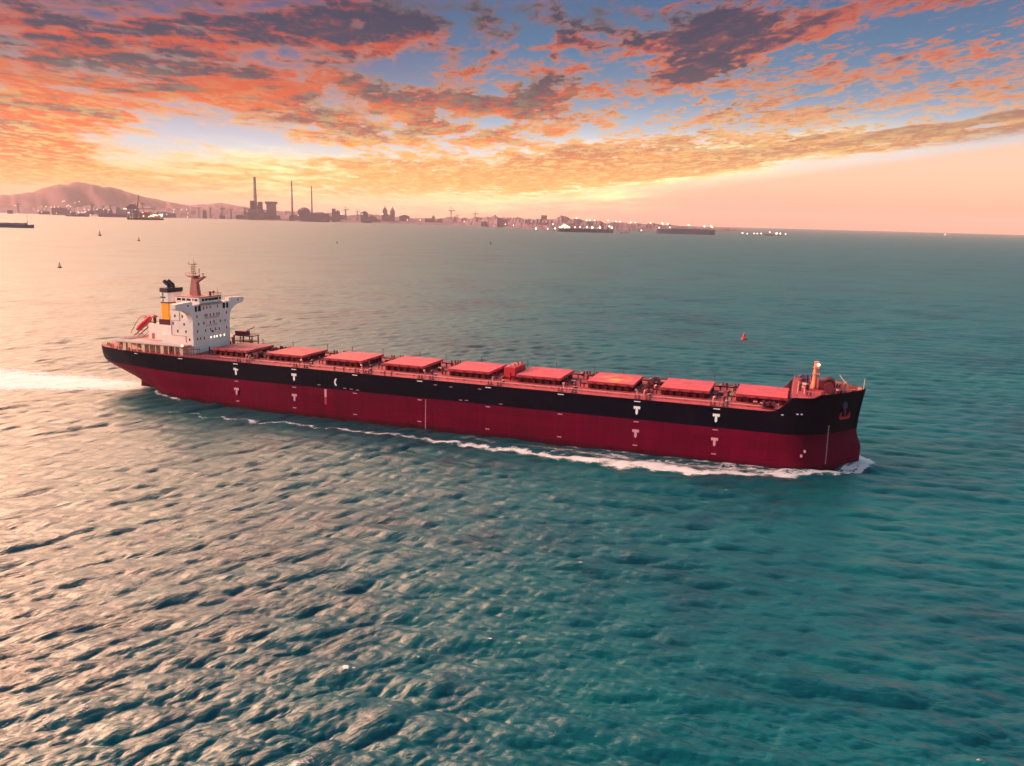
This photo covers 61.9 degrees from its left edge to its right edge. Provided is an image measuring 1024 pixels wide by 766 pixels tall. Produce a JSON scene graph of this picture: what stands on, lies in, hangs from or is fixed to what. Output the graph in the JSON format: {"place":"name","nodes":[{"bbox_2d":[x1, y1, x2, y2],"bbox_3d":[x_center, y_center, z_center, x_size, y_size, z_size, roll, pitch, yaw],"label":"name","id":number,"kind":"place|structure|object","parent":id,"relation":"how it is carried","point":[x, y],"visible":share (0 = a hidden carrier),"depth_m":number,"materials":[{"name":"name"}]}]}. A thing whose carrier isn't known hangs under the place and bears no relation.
{"place":"outdoors","nodes":[
{"label":"outdoors","id":0,"kind":"place"},
{"bbox_2d":[0,182,248,209],"bbox_3d":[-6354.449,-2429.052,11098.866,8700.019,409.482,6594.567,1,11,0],"label":"mountain","id":1,"kind":"structure","parent":0,"point":[73,194],"depth_m":11077.43,"materials":[{"name":"brown stone"}]},
{"bbox_2d":[300,213,328,221],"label":"long warehouse","id":2,"kind":"structure","parent":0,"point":[314,217],"depth_m":7611.43,"materials":[{"name":"grey concrete"}]},
{"bbox_2d":[362,217,371,222],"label":"pink terminal","id":3,"kind":"object","parent":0,"point":[366,220],"visible":0.93,"depth_m":7712.28,"materials":[{"name":"concrete"}]},
{"bbox_2d":[0,204,748,231],"bbox_3d":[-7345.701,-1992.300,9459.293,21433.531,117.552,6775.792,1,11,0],"label":"shore","id":4,"kind":"structure","parent":0,"point":[516,222],"depth_m":8234.44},
{"bbox_2d":[39,211,49,213],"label":"harbour block","id":5,"kind":"structure","parent":4,"relation":"on","point":[45,212],"depth_m":7922.43,"materials":[{"name":"grey concrete"}]},
{"bbox_2d":[56,207,67,214],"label":"harbour block","id":6,"kind":"structure","parent":4,"relation":"on","point":[62,211],"depth_m":7889.09,"materials":[{"name":"grey concrete"}]},
{"bbox_2d":[98,209,106,214],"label":"harbour block","id":7,"kind":"structure","parent":4,"relation":"on","point":[101,210],"depth_m":8025.49,"materials":[{"name":"grey concrete"}]},
{"bbox_2d":[159,212,170,217],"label":"harbour block","id":8,"kind":"structure","parent":4,"relation":"on","point":[164,215],"depth_m":7720.95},
{"bbox_2d":[203,209,206,218],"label":"harbour block","id":9,"kind":"structure","parent":4,"relation":"on","point":[204,214],"depth_m":7929.82,"materials":[{"name":"grey concrete"}]},
{"bbox_2d":[236,215,243,218],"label":"harbour block","id":10,"kind":"structure","parent":4,"relation":"on","point":[239,216],"depth_m":8043.97,"materials":[{"name":"grey concrete"}]},
{"bbox_2d":[246,201,263,217],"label":"boiler house","id":11,"kind":"structure","parent":4,"relation":"on","point":[254,207],"depth_m":8218.02,"materials":[{"name":"grey concrete"}]},
{"bbox_2d":[253,177,256,204],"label":"power station chimney","id":12,"kind":"object","parent":11,"relation":"on","point":[254,192],"visible":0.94,"depth_m":8230.72,"materials":[{"name":"grey concrete"}]},
{"bbox_2d":[254,215,261,219],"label":"harbour block","id":13,"kind":"structure","parent":4,"relation":"on","point":[257,217],"depth_m":8033.24,"materials":[{"name":"grey concrete"}]},
{"bbox_2d":[259,212,268,218],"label":"harbour block","id":14,"kind":"structure","parent":4,"relation":"on","point":[264,215],"depth_m":8214.01,"materials":[{"name":"grey concrete"}]},
{"bbox_2d":[265,201,276,218],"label":"cooling tower","id":15,"kind":"structure","parent":4,"relation":"on","point":[270,208],"depth_m":8235.00,"materials":[{"name":"grey concrete"}]},
{"bbox_2d":[291,181,292,214],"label":"power station chimney","id":16,"kind":"object","parent":4,"relation":"on","point":[291,199],"visible":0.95,"depth_m":8244.60,"materials":[{"name":"grey concrete"}]},
{"bbox_2d":[298,207,309,218],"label":"domed shed","id":17,"kind":"structure","parent":4,"relation":"on","point":[303,210],"depth_m":8246.62,"materials":[{"name":"grey metal"}]},
{"bbox_2d":[311,186,312,210],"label":"power station chimney","id":18,"kind":"object","parent":4,"relation":"on","point":[311,200],"visible":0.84,"depth_m":8292.04,"materials":[{"name":"grey concrete"}]},
{"bbox_2d":[332,209,339,221],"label":"office block","id":19,"kind":"structure","parent":4,"relation":"on","point":[335,216],"depth_m":7984.01,"materials":[{"name":"grey concrete"}]},
{"bbox_2d":[361,211,367,220],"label":"hall","id":20,"kind":"structure","parent":4,"relation":"on","point":[364,213],"depth_m":8125.72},
{"bbox_2d":[383,208,386,220],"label":"twin block","id":21,"kind":"structure","parent":4,"relation":"on","point":[384,214],"depth_m":8252.78,"materials":[{"name":"grey concrete"}]},
{"bbox_2d":[390,207,394,220],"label":"twin block","id":22,"kind":"structure","parent":4,"relation":"on","point":[392,214],"depth_m":8262.78,"materials":[{"name":"grey concrete"}]},
{"bbox_2d":[399,215,408,219],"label":"harbour block","id":23,"kind":"structure","parent":4,"relation":"on","point":[404,217],"depth_m":8390.39,"materials":[{"name":"grey concrete"}]},
{"bbox_2d":[481,221,487,225],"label":"harbour block","id":24,"kind":"structure","parent":4,"relation":"on","point":[483,223],"depth_m":7261.09,"materials":[{"name":"grey concrete"}]},
{"bbox_2d":[497,218,504,226],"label":"harbour block","id":25,"kind":"structure","parent":4,"relation":"on","point":[500,223],"depth_m":7013.86,"materials":[{"name":"grey concrete"}]},
{"bbox_2d":[541,215,546,219],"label":"hill station","id":26,"kind":"object","parent":4,"relation":"on","point":[543,217],"visible":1,"depth_m":6769.58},
{"bbox_2d":[567,223,575,226],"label":"red depot","id":27,"kind":"structure","parent":4,"relation":"on","point":[571,224],"depth_m":6474.49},
{"bbox_2d":[0,213,1023,765],"bbox_3d":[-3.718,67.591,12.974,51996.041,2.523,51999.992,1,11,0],"label":"sea","id":28,"kind":"structure","parent":0,"point":[184,585],"depth_m":195.15,"materials":[{"name":"liquid"}]},
{"bbox_2d":[0,220,33,227],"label":"coastal vessel","id":29,"kind":"object","parent":28,"relation":"on","point":[14,225],"visible":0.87,"depth_m":2789.93,"materials":[{"name":"blue paint"}]},
{"bbox_2d":[66,208,88,216],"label":"coaster","id":30,"kind":"object","parent":28,"relation":"on","point":[77,215],"visible":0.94,"depth_m":6924.87,"materials":[{"name":"grey metal"}]},
{"bbox_2d":[98,210,127,216],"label":"quay barge","id":31,"kind":"object","parent":28,"relation":"on","point":[110,214],"visible":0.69,"depth_m":7161.10},
{"bbox_2d":[123,195,163,219],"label":"crane barge","id":32,"kind":"object","parent":28,"relation":"on","point":[145,216],"visible":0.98,"depth_m":5855.47},
{"bbox_2d":[81,638,491,765],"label":"whitecaps","id":33,"kind":"object","parent":28,"relation":"on","point":[344,667],"visible":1,"depth_m":130.84,"materials":[{"name":"white liquid"}]},
{"bbox_2d":[0,367,874,477],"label":"wake foam","id":34,"kind":"object","parent":28,"relation":"on","point":[10,379],"visible":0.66,"depth_m":266.71,"materials":[{"name":"white"}]},
{"bbox_2d":[101,261,865,470],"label":"bulk carrier","id":35,"kind":"object","parent":28,"relation":"on","point":[184,348],"visible":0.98,"depth_m":276.26,"materials":[{"name":"black paint"}]},
{"bbox_2d":[136,316,151,330],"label":"lifeboat","id":36,"kind":"object","parent":35,"relation":"on","point":[145,321],"visible":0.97,"depth_m":334.19,"materials":[{"name":"red plastic"}]},
{"bbox_2d":[557,223,613,232],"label":"moored ship","id":37,"kind":"object","parent":28,"relation":"on","point":[564,227],"visible":0.99,"depth_m":5226.77,"materials":[{"name":"teal paint"}]},
{"bbox_2d":[657,222,714,234],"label":"moored tanker","id":38,"kind":"object","parent":28,"relation":"on","point":[664,230],"visible":0.96,"depth_m":5579.30,"materials":[{"name":"metal"}]},
{"bbox_2d":[0,0,1023,234],"label":"sky","id":39,"kind":"structure","parent":0,"point":[862,115],"materials":[{"name":"orange"}]}
]}

